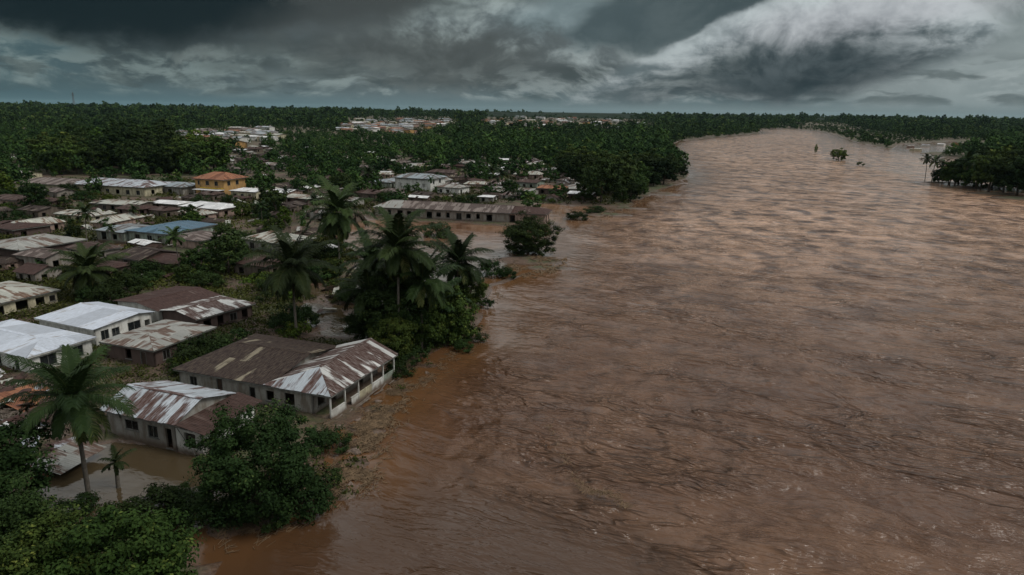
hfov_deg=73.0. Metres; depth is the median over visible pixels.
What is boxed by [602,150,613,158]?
broadleaf tree
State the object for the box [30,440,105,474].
fallen roof
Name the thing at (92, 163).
broadleaf tree
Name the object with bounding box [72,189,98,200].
shrub
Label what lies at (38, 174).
house
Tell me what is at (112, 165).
broadleaf tree
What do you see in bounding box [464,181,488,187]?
hut
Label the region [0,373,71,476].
drift debris
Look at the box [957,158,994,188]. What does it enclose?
broadleaf tree
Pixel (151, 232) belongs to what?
house
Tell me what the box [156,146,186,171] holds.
broadleaf tree
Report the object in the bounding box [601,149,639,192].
broadleaf tree
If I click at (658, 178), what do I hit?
broadleaf tree
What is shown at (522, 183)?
house
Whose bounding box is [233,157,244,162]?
hut
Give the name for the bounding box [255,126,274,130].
town house
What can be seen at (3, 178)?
broadleaf tree
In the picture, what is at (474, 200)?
shrub
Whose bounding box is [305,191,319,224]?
coconut palm
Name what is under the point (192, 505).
shrub
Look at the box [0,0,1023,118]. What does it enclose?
sky
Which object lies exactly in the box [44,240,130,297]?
coconut palm
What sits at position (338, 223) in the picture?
coconut palm
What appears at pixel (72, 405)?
coconut palm
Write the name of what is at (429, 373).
drift debris
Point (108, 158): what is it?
broadleaf tree
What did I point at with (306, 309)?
shrub
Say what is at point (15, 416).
roofing sheet
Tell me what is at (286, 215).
broadleaf tree
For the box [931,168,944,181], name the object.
broadleaf tree
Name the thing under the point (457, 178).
hut
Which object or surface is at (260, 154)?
hut
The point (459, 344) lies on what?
shrub
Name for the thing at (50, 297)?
window
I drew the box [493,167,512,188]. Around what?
coconut palm
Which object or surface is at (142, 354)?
door
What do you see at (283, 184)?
hut
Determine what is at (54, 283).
ground cover
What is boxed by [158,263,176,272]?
shrub
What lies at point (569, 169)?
broadleaf tree
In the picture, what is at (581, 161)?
broadleaf tree
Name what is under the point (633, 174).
broadleaf tree
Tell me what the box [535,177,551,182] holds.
hut
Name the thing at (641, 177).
broadleaf tree
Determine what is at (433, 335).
broadleaf tree
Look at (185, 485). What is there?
shrub
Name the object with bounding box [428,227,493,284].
coconut palm
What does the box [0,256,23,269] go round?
hut
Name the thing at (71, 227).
broadleaf tree
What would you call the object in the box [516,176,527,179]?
hut
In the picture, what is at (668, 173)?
broadleaf tree
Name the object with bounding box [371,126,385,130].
town house
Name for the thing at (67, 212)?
house
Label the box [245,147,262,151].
hut
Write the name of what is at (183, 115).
distant woodland
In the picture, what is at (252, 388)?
window
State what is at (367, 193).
hut
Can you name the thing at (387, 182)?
house
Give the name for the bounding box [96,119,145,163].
broadleaf tree
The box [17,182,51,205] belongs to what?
broadleaf tree
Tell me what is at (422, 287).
coconut palm
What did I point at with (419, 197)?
hut
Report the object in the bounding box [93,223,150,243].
house
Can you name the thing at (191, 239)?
house
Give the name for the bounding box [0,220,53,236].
house
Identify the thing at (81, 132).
broadleaf tree
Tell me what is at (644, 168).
broadleaf tree
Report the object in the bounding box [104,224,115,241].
coconut palm
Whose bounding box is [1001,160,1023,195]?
broadleaf tree
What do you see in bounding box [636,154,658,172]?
broadleaf tree
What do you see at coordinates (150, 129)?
broadleaf tree
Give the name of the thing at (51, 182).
long building
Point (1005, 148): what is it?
broadleaf tree
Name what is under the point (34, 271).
hut
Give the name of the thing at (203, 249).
broadleaf tree
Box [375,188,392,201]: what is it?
shrub
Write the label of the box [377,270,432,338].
broadleaf tree
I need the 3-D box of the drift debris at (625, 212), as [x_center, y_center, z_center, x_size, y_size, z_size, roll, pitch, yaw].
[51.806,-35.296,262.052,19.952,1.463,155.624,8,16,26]
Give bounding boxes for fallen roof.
[0,382,55,412]
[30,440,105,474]
[52,437,75,447]
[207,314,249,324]
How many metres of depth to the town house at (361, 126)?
982.03 m
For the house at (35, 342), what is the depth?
81.59 m
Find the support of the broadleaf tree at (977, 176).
on the ground at (324, 411)
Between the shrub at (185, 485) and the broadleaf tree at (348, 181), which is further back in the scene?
the broadleaf tree at (348, 181)
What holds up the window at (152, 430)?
in the house at (181, 411)
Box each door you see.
[140,351,146,364]
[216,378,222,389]
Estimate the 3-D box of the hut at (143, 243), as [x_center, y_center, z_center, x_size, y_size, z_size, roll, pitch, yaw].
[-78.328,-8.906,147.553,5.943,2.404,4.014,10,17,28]
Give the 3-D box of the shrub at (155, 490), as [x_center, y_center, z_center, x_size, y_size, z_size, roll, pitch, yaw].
[-26.718,16.564,52.587,5.702,2.936,5.580,1,14,0]
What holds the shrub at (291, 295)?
on the ground at (324, 411)
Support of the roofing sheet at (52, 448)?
on the ground at (324, 411)
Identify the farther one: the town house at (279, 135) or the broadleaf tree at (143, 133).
the town house at (279, 135)
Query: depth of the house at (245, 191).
230.34 m
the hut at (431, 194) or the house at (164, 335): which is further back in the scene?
the hut at (431, 194)
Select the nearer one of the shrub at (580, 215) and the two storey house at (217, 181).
the shrub at (580, 215)
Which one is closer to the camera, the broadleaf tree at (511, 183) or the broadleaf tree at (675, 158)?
the broadleaf tree at (511, 183)
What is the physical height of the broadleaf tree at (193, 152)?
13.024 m
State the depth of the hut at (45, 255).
127.79 m
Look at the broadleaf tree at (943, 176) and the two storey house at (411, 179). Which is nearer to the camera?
the two storey house at (411, 179)
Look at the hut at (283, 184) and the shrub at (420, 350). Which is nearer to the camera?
the shrub at (420, 350)
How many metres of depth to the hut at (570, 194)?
239.90 m
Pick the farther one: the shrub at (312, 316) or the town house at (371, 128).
the town house at (371, 128)
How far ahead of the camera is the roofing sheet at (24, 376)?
75.78 m
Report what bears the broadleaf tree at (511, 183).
on the ground at (324, 411)
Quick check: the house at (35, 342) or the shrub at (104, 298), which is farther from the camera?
the shrub at (104, 298)
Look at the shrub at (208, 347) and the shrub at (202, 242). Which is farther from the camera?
the shrub at (202, 242)
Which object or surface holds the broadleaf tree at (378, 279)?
on the ground at (324, 411)
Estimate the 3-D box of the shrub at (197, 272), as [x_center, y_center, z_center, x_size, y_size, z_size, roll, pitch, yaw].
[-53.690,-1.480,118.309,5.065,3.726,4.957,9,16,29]
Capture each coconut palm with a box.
[0,344,138,495]
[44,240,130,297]
[68,201,100,241]
[97,444,136,487]
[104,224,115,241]
[127,203,139,213]
[157,226,190,266]
[227,229,243,248]
[240,225,337,328]
[252,199,266,216]
[279,185,289,201]
[294,175,378,258]
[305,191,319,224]
[331,259,392,317]
[335,227,384,287]
[345,206,449,353]
[358,165,375,188]
[359,236,434,287]
[377,246,464,348]
[425,277,471,324]
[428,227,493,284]
[451,192,460,201]
[484,163,499,176]
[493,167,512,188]
[920,153,933,180]
[924,153,947,181]
[934,158,952,184]
[955,151,978,187]
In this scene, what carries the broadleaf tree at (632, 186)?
on the ground at (324, 411)
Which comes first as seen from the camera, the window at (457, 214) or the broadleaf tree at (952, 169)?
the window at (457, 214)
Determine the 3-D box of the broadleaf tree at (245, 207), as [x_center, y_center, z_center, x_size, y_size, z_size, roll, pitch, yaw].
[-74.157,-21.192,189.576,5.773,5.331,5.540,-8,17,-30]
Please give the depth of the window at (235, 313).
97.11 m
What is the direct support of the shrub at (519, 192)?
on the ground at (324, 411)
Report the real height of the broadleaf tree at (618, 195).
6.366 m
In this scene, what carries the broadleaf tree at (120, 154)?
on the ground at (324, 411)
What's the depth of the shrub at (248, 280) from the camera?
119.44 m
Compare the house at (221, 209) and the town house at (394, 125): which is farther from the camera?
the town house at (394, 125)
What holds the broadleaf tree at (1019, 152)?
on the ground at (324, 411)
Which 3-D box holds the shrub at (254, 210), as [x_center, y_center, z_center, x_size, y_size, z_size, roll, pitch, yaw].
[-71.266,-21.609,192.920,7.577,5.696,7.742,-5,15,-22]
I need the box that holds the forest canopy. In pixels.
[226,107,997,120]
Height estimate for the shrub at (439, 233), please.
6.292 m
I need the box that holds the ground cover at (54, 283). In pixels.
[0,163,630,536]
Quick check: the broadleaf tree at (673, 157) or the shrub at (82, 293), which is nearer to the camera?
the shrub at (82, 293)
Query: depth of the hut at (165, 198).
216.07 m
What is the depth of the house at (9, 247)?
137.59 m
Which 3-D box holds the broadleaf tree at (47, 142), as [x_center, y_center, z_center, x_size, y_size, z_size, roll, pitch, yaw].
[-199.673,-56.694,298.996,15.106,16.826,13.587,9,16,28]
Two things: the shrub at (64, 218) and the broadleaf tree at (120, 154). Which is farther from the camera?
the broadleaf tree at (120, 154)
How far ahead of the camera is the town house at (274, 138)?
607.01 m
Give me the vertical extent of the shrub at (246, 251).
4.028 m
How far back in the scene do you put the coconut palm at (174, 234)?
122.45 m
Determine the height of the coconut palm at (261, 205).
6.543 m
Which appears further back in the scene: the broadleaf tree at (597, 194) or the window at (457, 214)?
the broadleaf tree at (597, 194)
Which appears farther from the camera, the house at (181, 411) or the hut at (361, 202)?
the hut at (361, 202)
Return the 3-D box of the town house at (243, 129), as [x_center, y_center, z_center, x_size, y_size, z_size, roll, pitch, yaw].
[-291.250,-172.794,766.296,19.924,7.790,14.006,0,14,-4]
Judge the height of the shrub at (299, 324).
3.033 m
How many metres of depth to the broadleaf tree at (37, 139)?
329.44 m
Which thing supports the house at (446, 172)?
on the ground at (324, 411)
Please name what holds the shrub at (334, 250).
on the ground at (324, 411)
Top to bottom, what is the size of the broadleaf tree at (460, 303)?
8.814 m
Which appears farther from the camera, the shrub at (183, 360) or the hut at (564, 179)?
the hut at (564, 179)
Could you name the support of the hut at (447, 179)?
on the ground at (324, 411)
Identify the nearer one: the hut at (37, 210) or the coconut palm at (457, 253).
the coconut palm at (457, 253)
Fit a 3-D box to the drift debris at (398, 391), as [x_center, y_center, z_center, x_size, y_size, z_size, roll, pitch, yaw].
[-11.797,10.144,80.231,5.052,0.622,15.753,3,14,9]
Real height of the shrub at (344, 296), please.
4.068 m
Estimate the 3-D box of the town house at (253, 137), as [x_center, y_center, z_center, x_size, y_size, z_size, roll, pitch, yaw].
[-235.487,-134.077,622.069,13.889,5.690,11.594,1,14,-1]
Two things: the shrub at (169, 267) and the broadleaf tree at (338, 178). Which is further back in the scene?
the broadleaf tree at (338, 178)
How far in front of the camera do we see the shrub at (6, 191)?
211.83 m
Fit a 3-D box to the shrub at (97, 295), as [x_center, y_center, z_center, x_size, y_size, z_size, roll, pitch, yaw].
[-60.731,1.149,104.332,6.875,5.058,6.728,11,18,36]
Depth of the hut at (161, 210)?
189.19 m
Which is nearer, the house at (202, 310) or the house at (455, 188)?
the house at (202, 310)
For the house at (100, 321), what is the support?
on the ground at (324, 411)
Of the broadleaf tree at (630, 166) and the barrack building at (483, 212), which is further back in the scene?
the broadleaf tree at (630, 166)
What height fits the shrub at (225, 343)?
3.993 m
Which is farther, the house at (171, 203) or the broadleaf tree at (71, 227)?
the house at (171, 203)
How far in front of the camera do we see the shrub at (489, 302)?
108.28 m
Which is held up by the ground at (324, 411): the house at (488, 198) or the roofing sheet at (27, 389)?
the house at (488, 198)
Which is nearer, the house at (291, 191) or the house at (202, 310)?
the house at (202, 310)
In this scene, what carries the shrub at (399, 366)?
on the ground at (324, 411)
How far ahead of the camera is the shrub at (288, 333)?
91.93 m
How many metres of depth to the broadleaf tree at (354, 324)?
90.08 m
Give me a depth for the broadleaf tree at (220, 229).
146.89 m
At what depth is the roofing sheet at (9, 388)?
71.23 m
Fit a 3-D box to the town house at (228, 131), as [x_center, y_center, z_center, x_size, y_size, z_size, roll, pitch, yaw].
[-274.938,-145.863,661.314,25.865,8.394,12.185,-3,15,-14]
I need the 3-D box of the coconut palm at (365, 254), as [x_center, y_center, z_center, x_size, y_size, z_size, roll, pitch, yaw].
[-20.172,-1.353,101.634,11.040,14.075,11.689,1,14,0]
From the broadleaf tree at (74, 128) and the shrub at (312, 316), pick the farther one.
the broadleaf tree at (74, 128)
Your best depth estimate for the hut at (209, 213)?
183.71 m
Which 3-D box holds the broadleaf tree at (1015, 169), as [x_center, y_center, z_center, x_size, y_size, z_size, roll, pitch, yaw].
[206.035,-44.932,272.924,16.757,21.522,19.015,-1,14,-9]
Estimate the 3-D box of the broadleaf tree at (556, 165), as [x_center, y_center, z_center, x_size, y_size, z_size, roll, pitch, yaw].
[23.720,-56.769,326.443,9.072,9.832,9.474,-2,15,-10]
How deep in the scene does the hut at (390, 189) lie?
239.11 m
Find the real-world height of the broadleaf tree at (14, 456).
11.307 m
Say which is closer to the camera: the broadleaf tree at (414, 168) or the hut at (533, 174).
the broadleaf tree at (414, 168)
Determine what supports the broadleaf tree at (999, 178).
on the ground at (324, 411)
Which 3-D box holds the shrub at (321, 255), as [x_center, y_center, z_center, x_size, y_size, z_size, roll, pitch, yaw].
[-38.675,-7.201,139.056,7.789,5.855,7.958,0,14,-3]
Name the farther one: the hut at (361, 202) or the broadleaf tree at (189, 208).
the hut at (361, 202)
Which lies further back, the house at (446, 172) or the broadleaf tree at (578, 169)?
the house at (446, 172)
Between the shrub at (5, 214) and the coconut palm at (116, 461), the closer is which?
the coconut palm at (116, 461)
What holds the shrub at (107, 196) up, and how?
on the ground at (324, 411)
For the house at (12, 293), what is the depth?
102.60 m
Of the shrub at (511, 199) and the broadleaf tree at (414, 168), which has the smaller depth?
the shrub at (511, 199)
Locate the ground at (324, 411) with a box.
[0,115,1023,574]
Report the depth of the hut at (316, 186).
249.04 m
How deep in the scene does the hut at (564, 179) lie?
288.38 m
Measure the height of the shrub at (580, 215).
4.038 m
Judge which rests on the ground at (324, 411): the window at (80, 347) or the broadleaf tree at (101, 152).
the broadleaf tree at (101, 152)
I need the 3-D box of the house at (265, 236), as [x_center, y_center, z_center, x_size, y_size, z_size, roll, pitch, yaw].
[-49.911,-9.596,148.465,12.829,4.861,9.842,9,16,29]
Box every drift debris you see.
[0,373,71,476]
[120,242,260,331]
[211,417,364,554]
[300,393,424,508]
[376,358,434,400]
[403,290,506,391]
[509,254,567,277]
[544,424,633,508]
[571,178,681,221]
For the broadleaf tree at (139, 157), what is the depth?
296.65 m
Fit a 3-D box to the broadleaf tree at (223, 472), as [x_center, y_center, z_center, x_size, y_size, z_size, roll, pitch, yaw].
[-19.004,13.091,51.366,11.022,10.038,11.463,-3,15,-17]
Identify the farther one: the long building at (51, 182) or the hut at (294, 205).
the long building at (51, 182)
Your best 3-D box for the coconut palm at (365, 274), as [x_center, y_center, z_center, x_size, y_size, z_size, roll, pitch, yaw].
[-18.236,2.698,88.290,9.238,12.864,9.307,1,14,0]
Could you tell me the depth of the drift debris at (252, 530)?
50.64 m
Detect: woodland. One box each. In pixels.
[0,99,1023,144]
[0,118,1023,263]
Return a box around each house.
[0,194,45,206]
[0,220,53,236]
[0,233,87,257]
[0,281,60,314]
[0,319,95,372]
[21,171,42,177]
[34,302,154,345]
[54,209,116,222]
[63,241,123,259]
[89,199,157,211]
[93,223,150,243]
[98,319,215,366]
[100,380,261,457]
[106,246,180,262]
[112,286,219,321]
[124,220,217,243]
[153,199,192,207]
[157,295,255,326]
[164,230,230,248]
[172,333,399,419]
[178,201,243,217]
[191,171,248,195]
[210,130,238,133]
[228,126,244,129]
[228,187,267,198]
[230,134,249,136]
[230,141,246,148]
[232,136,250,142]
[238,131,251,133]
[239,128,258,130]
[242,230,317,251]
[249,131,277,134]
[249,135,258,140]
[251,132,266,135]
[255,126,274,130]
[260,136,278,141]
[262,133,287,137]
[266,188,302,194]
[285,193,323,204]
[341,124,353,127]
[353,124,367,128]
[363,127,377,131]
[369,178,394,187]
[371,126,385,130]
[384,124,398,126]
[392,173,447,191]
[399,125,412,128]
[403,129,413,132]
[426,169,462,175]
[435,183,470,194]
[477,195,498,202]
[509,206,551,223]
[513,179,545,187]
[537,184,567,194]
[909,148,921,150]
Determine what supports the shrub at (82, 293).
on the ground at (324, 411)
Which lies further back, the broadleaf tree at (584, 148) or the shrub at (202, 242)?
the broadleaf tree at (584, 148)
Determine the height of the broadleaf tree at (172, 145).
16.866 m
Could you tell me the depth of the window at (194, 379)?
73.84 m
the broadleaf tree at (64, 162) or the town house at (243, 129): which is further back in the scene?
the town house at (243, 129)
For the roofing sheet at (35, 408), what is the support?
on the ground at (324, 411)
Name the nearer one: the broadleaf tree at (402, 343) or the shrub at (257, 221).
the broadleaf tree at (402, 343)
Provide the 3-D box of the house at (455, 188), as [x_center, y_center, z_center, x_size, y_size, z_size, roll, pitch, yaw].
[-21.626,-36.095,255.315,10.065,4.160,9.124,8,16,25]
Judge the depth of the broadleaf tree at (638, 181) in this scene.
246.17 m
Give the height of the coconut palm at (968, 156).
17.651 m
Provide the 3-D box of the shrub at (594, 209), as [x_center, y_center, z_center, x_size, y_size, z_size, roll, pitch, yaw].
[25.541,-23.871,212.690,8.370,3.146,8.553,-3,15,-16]
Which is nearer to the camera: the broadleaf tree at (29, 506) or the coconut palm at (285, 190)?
the broadleaf tree at (29, 506)
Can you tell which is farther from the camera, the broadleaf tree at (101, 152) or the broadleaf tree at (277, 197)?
the broadleaf tree at (101, 152)
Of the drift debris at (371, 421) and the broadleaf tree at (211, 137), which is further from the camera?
the broadleaf tree at (211, 137)
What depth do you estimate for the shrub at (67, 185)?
231.08 m
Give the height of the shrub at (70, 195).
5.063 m
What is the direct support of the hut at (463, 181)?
on the ground at (324, 411)
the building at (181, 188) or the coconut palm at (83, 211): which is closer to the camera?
the coconut palm at (83, 211)
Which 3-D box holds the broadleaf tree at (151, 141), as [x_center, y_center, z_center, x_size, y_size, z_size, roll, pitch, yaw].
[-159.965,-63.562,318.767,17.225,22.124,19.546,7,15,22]
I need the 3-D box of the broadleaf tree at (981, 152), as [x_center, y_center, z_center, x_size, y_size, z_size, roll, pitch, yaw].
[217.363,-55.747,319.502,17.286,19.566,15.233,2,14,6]
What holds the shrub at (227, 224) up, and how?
on the ground at (324, 411)
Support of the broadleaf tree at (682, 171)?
on the ground at (324, 411)
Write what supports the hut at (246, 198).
on the ground at (324, 411)
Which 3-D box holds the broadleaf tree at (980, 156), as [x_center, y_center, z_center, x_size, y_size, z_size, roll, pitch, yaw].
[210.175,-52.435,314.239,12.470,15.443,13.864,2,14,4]
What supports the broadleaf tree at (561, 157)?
on the ground at (324, 411)
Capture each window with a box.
[39,352,57,367]
[49,295,56,301]
[72,344,84,355]
[100,329,109,339]
[112,327,119,336]
[125,419,138,431]
[127,320,140,330]
[147,424,159,439]
[162,348,170,360]
[189,376,196,385]
[230,312,236,320]
[249,386,255,397]
[456,213,461,219]
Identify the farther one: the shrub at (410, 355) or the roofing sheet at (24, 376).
the shrub at (410, 355)
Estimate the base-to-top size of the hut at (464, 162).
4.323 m
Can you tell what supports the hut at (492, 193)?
on the ground at (324, 411)
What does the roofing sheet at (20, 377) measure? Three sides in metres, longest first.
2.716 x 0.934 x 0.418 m
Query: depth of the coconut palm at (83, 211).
149.10 m
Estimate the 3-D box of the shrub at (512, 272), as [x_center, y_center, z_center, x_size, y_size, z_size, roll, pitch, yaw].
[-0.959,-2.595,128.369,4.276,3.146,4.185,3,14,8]
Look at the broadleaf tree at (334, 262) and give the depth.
124.15 m
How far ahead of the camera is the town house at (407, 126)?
987.11 m
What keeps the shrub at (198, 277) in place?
on the ground at (324, 411)
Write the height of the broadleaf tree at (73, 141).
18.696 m
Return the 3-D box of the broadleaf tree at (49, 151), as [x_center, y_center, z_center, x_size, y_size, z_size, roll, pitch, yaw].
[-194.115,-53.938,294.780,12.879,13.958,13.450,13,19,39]
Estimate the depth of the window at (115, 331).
89.20 m
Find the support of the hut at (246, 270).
on the ground at (324, 411)
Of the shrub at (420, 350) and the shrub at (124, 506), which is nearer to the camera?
the shrub at (124, 506)
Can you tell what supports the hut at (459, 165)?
on the ground at (324, 411)
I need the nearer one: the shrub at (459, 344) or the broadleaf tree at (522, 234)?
the shrub at (459, 344)
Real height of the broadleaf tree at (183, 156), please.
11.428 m
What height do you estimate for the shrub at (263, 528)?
2.483 m
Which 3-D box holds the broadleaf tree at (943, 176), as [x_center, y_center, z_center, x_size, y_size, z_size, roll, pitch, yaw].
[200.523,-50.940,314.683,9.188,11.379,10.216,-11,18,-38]
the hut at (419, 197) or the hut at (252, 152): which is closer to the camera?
the hut at (419, 197)
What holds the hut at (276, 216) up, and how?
on the ground at (324, 411)
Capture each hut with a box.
[0,206,12,218]
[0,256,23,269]
[7,216,66,235]
[11,247,75,266]
[11,262,61,282]
[17,205,63,217]
[23,197,63,206]
[43,187,75,198]
[90,212,145,227]
[94,260,134,272]
[115,204,157,214]
[128,239,160,247]
[146,253,202,269]
[147,206,181,217]
[156,196,172,200]
[178,208,217,217]
[181,194,210,201]
[192,217,225,223]
[195,191,225,200]
[229,166,252,174]
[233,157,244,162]
[233,195,252,200]
[234,254,282,277]
[238,151,256,154]
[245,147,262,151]
[250,153,266,157]
[256,225,290,233]
[265,162,286,169]
[267,211,299,220]
[272,182,298,186]
[276,200,306,212]
[294,227,324,235]
[301,207,327,219]
[303,185,320,192]
[329,197,363,205]
[336,211,364,222]
[353,189,386,201]
[378,172,393,177]
[381,188,406,195]
[408,195,430,200]
[411,191,439,198]
[445,177,453,182]
[448,174,474,180]
[453,164,465,168]
[458,178,483,184]
[459,160,474,164]
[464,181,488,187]
[483,192,501,198]
[486,180,506,185]
[500,192,520,199]
[514,170,543,178]
[515,187,537,193]
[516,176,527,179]
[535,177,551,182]
[545,193,559,202]
[556,177,573,183]
[567,184,581,192]
[567,191,595,200]
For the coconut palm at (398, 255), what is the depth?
81.86 m
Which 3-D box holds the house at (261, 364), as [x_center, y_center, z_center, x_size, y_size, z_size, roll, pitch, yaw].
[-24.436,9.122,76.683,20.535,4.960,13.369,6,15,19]
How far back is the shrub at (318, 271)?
123.11 m
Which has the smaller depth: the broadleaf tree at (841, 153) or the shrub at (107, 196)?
the shrub at (107, 196)
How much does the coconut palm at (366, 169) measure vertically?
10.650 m
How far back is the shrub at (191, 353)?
79.08 m
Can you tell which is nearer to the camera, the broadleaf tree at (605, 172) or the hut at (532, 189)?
the broadleaf tree at (605, 172)
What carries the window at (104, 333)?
in the house at (100, 321)
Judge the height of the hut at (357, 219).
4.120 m
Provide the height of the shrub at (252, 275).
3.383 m
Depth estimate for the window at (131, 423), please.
63.36 m
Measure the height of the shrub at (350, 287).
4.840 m
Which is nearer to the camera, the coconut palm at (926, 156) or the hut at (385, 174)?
the hut at (385, 174)
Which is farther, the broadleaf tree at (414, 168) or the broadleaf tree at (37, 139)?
the broadleaf tree at (37, 139)
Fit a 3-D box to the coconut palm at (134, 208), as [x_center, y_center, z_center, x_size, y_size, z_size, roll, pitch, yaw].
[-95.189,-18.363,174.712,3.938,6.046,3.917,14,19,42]
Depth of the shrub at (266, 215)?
183.07 m
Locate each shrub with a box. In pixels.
[0,189,13,194]
[0,202,15,206]
[0,208,19,220]
[6,210,32,219]
[32,198,60,206]
[53,490,100,516]
[55,197,72,203]
[55,214,73,223]
[58,182,81,191]
[61,187,79,197]
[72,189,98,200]
[73,281,97,302]
[86,277,133,303]
[92,497,154,522]
[101,264,145,292]
[102,195,116,199]
[102,282,123,302]
[120,257,164,280]
[124,273,153,289]
[127,480,197,526]
[130,259,162,273]
[154,477,201,511]
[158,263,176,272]
[165,343,205,375]
[166,491,229,532]
[173,355,197,363]
[176,336,214,350]
[177,332,228,359]
[183,269,207,285]
[188,191,214,201]
[192,270,218,285]
[196,240,210,248]
[196,272,226,286]
[201,330,234,345]
[201,337,233,354]
[214,221,232,229]
[221,192,236,202]
[222,327,251,341]
[238,277,253,283]
[241,246,252,257]
[244,201,268,215]
[246,509,287,533]
[247,270,273,282]
[249,218,263,225]
[251,271,274,288]
[257,211,274,219]
[265,310,293,333]
[266,298,317,327]
[269,475,339,526]
[275,320,312,336]
[279,328,300,337]
[288,290,299,298]
[289,306,321,324]
[303,236,340,259]
[306,258,342,280]
[314,422,353,455]
[315,464,344,486]
[320,247,344,257]
[326,280,343,285]
[329,237,348,249]
[334,285,359,303]
[335,280,367,302]
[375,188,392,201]
[384,358,417,378]
[395,352,421,364]
[408,345,431,358]
[423,219,452,238]
[453,336,474,352]
[461,325,489,342]
[464,194,479,203]
[474,256,512,276]
[478,297,494,307]
[497,265,516,278]
[505,197,514,201]
[512,190,528,198]
[565,209,588,219]
[583,205,606,212]
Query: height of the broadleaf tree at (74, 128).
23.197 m
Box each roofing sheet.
[0,376,22,386]
[0,386,14,392]
[0,413,24,424]
[15,371,27,378]
[16,388,31,397]
[25,403,47,414]
[43,443,56,450]
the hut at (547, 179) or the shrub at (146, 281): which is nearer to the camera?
the shrub at (146, 281)
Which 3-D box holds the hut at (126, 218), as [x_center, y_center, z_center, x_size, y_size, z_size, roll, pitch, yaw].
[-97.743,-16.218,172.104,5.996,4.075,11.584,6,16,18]
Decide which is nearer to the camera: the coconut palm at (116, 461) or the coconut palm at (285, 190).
the coconut palm at (116, 461)
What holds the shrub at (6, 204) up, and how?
on the ground at (324, 411)
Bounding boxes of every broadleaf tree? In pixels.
[0,172,19,193]
[0,413,69,536]
[0,466,94,574]
[0,500,126,574]
[12,498,206,574]
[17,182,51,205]
[24,131,54,152]
[28,136,66,168]
[31,143,53,171]
[36,144,73,170]
[47,157,62,174]
[54,131,78,168]
[55,141,93,173]
[56,118,90,138]
[64,223,83,236]
[70,127,91,138]
[74,137,92,148]
[78,140,109,168]
[84,149,100,170]
[89,127,101,138]
[93,145,111,171]
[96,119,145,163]
[98,148,115,171]
[114,139,146,170]
[122,125,151,147]
[123,147,150,170]
[138,121,157,132]
[139,152,157,171]
[142,126,181,170]
[143,145,165,172]
[149,117,181,136]
[156,139,178,170]
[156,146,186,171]
[159,138,196,172]
[171,263,192,281]
[176,247,210,271]
[177,150,197,173]
[179,204,196,216]
[180,129,202,140]
[180,392,329,531]
[181,139,201,161]
[181,208,205,221]
[187,146,212,169]
[192,130,233,167]
[192,135,232,167]
[199,247,210,256]
[203,233,247,272]
[210,224,236,240]
[230,201,251,216]
[258,183,279,198]
[260,189,290,211]
[261,217,285,231]
[276,206,293,225]
[322,258,347,277]
[328,172,350,187]
[336,312,369,340]
[341,178,361,195]
[352,268,412,347]
[362,311,418,358]
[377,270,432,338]
[401,298,467,349]
[406,165,424,172]
[426,285,482,344]
[454,274,489,305]
[455,195,466,202]
[495,210,564,256]
[499,179,517,192]
[552,158,568,172]
[555,151,576,168]
[558,155,577,172]
[562,157,583,181]
[569,150,598,180]
[573,146,595,156]
[573,180,596,201]
[575,162,588,182]
[581,151,625,201]
[594,187,603,197]
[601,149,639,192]
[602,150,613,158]
[612,185,628,200]
[615,165,635,185]
[622,182,641,201]
[623,177,644,195]
[633,173,648,196]
[634,161,653,176]
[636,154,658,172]
[637,148,660,159]
[648,171,661,185]
[653,158,678,184]
[664,154,679,174]
[668,153,682,169]
[678,166,688,176]
[830,148,848,159]
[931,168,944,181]
[939,165,966,185]
[942,157,968,185]
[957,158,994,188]
[963,155,984,172]
[971,149,1013,191]
[973,145,1000,184]
[983,149,1021,192]
[994,145,1016,156]
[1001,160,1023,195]
[1007,143,1023,157]
[1008,157,1023,184]
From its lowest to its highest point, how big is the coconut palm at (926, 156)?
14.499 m
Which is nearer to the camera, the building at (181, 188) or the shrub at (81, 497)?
the shrub at (81, 497)
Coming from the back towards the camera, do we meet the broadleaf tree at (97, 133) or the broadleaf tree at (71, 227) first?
the broadleaf tree at (97, 133)
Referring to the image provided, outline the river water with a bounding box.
[28,129,1023,574]
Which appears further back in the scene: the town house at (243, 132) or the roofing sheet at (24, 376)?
the town house at (243, 132)
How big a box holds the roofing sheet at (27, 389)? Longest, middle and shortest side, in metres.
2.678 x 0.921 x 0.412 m
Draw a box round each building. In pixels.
[14,177,96,190]
[75,177,171,196]
[162,181,195,194]
[372,200,514,221]
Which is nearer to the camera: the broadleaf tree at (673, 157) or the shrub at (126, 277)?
the shrub at (126, 277)
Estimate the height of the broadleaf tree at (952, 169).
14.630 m
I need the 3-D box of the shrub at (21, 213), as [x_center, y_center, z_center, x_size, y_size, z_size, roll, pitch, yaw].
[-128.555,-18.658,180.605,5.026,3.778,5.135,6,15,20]
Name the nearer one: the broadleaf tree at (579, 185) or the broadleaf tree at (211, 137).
the broadleaf tree at (579, 185)
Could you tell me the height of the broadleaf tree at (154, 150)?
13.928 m
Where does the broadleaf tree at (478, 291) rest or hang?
on the ground at (324, 411)

